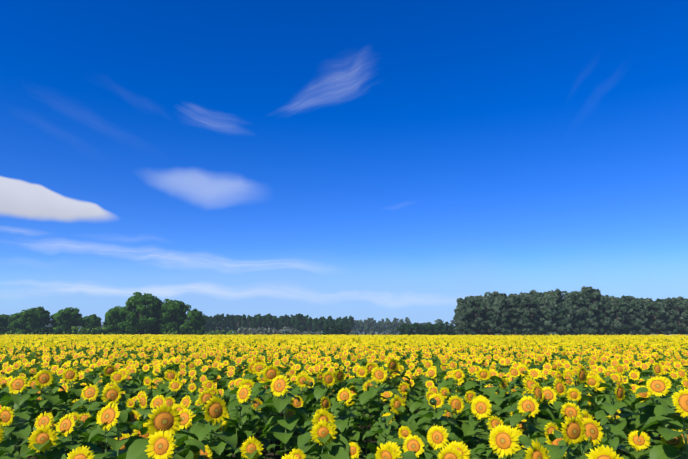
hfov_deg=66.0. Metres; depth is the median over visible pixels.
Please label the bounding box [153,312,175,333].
oak
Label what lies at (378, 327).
tree
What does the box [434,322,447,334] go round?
tree
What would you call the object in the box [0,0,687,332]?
sky
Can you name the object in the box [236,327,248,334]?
bush
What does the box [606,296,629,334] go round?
tree
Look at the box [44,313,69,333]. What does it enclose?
oak
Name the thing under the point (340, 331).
tree
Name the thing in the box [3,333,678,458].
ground
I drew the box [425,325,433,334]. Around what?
tree
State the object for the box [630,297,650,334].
tree
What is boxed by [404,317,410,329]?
tree
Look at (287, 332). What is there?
bush
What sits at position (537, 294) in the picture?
tree
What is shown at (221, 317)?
tree
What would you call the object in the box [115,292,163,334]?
oak
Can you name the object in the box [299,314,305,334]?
tree
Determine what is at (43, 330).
bush
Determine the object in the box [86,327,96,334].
bush
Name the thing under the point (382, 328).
tree
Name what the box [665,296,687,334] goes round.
tree
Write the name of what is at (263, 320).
tree
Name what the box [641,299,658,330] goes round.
tree
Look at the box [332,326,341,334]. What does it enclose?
tree
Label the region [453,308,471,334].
tree
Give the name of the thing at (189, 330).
bush
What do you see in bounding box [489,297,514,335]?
tree
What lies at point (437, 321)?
tree
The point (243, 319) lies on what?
tree
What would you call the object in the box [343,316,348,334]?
tree
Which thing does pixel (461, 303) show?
tree
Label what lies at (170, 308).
oak
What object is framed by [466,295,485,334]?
tree
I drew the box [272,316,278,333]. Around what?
tree
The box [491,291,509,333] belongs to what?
tree
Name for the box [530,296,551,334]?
tree
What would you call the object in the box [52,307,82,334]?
oak
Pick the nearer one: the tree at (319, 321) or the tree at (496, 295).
the tree at (496, 295)
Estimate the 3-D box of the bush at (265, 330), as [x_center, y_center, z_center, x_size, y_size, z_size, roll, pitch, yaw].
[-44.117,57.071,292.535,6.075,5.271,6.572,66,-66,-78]
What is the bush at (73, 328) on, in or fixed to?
on the ground
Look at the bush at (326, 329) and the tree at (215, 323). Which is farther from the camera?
the tree at (215, 323)
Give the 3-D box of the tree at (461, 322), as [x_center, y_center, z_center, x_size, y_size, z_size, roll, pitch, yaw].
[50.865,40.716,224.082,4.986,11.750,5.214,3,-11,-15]
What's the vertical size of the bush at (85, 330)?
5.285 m
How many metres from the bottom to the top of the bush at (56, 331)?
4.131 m
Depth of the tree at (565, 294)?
240.58 m
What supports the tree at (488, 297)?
on the ground
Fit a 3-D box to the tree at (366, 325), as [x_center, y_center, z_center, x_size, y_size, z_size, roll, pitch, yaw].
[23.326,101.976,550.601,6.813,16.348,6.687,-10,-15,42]
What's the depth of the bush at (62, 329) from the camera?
238.54 m
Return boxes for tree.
[204,315,208,333]
[208,316,213,332]
[212,314,220,330]
[218,314,225,333]
[223,314,229,334]
[228,314,234,332]
[235,315,240,331]
[241,315,246,333]
[245,316,252,334]
[251,317,256,334]
[255,316,261,331]
[260,315,267,332]
[266,314,272,334]
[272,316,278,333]
[279,316,284,329]
[283,314,290,332]
[290,317,294,332]
[294,313,300,334]
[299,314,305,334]
[305,319,310,333]
[312,318,316,332]
[317,317,322,333]
[328,316,333,332]
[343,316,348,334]
[348,316,354,332]
[354,320,359,334]
[358,320,364,333]
[364,320,369,332]
[369,318,375,334]
[376,321,380,334]
[379,319,385,334]
[386,319,392,334]
[391,318,397,334]
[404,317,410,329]
[434,319,442,325]
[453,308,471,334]
[454,296,468,334]
[457,312,468,334]
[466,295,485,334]
[466,296,479,332]
[480,298,497,334]
[481,296,497,334]
[484,291,491,297]
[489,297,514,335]
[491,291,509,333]
[505,293,524,335]
[517,296,540,335]
[519,292,532,322]
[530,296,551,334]
[532,292,545,329]
[542,288,570,334]
[559,297,580,335]
[562,291,580,297]
[563,289,594,334]
[578,286,608,334]
[595,294,617,334]
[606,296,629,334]
[621,295,638,331]
[621,304,639,334]
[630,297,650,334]
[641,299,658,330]
[645,300,667,334]
[656,297,677,334]
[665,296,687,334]
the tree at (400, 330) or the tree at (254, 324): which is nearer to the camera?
the tree at (400, 330)
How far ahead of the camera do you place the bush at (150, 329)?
235.93 m
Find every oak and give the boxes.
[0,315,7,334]
[7,313,32,334]
[18,306,52,334]
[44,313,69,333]
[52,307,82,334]
[82,314,101,331]
[104,306,128,334]
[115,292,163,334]
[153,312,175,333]
[157,299,190,334]
[179,309,205,334]
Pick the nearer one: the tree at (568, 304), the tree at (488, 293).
the tree at (568, 304)
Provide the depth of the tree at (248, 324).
407.04 m
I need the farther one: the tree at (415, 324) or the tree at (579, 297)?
the tree at (415, 324)
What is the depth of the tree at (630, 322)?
223.76 m
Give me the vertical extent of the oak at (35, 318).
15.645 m
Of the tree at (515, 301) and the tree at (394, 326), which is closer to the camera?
the tree at (515, 301)
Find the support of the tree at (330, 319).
on the ground
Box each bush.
[39,326,51,334]
[53,329,63,334]
[58,327,68,333]
[68,326,82,334]
[81,327,91,334]
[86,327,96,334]
[144,326,153,334]
[181,328,191,334]
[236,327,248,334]
[248,328,258,334]
[259,328,269,334]
[280,326,290,334]
[288,328,297,334]
[321,323,335,334]
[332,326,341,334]
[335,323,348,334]
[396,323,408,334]
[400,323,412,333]
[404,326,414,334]
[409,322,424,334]
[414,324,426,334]
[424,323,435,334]
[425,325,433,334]
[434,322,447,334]
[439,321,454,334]
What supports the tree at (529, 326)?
on the ground
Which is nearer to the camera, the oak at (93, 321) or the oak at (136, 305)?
the oak at (136, 305)
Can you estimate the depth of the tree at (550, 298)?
220.84 m
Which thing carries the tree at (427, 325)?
on the ground
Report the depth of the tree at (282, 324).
407.86 m
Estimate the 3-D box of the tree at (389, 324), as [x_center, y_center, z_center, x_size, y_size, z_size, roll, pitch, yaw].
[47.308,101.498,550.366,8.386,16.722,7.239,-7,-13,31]
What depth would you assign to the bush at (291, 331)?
291.19 m
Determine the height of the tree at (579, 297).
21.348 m
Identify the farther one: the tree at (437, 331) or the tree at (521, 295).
the tree at (437, 331)
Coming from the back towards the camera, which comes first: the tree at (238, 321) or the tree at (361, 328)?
the tree at (361, 328)
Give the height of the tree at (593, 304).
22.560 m
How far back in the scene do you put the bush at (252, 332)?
291.98 m
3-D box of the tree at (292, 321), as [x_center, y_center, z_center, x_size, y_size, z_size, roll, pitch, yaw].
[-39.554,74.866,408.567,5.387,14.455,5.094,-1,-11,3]
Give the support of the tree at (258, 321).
on the ground
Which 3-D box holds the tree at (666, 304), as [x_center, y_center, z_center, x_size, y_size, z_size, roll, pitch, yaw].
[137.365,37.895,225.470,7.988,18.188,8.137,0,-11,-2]
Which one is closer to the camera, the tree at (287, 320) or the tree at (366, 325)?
the tree at (287, 320)
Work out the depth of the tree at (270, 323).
407.11 m
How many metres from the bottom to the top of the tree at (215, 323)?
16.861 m
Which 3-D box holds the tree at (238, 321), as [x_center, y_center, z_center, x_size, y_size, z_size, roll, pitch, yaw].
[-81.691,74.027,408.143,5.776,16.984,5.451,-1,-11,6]
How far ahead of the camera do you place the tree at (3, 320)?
264.26 m
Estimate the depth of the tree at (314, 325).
407.77 m
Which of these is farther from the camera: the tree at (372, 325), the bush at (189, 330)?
the tree at (372, 325)
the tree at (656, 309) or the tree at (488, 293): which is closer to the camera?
the tree at (656, 309)
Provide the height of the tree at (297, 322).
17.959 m
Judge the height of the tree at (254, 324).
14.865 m
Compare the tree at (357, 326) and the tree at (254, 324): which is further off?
the tree at (357, 326)
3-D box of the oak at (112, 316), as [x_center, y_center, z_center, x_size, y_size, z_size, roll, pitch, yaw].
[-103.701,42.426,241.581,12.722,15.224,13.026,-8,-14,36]
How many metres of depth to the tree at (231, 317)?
406.68 m
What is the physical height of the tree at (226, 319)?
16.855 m
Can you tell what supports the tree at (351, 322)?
on the ground
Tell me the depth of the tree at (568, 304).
220.37 m
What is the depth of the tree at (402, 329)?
296.86 m
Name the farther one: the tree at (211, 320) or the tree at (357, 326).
the tree at (357, 326)
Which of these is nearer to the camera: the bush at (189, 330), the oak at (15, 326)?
the bush at (189, 330)
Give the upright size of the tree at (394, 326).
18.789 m
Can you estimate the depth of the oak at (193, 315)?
243.18 m
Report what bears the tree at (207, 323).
on the ground
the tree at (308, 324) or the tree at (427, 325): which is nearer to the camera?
the tree at (427, 325)
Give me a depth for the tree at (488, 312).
223.57 m
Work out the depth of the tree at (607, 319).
222.26 m
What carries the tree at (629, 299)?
on the ground
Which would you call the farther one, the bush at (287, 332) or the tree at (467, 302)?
the bush at (287, 332)

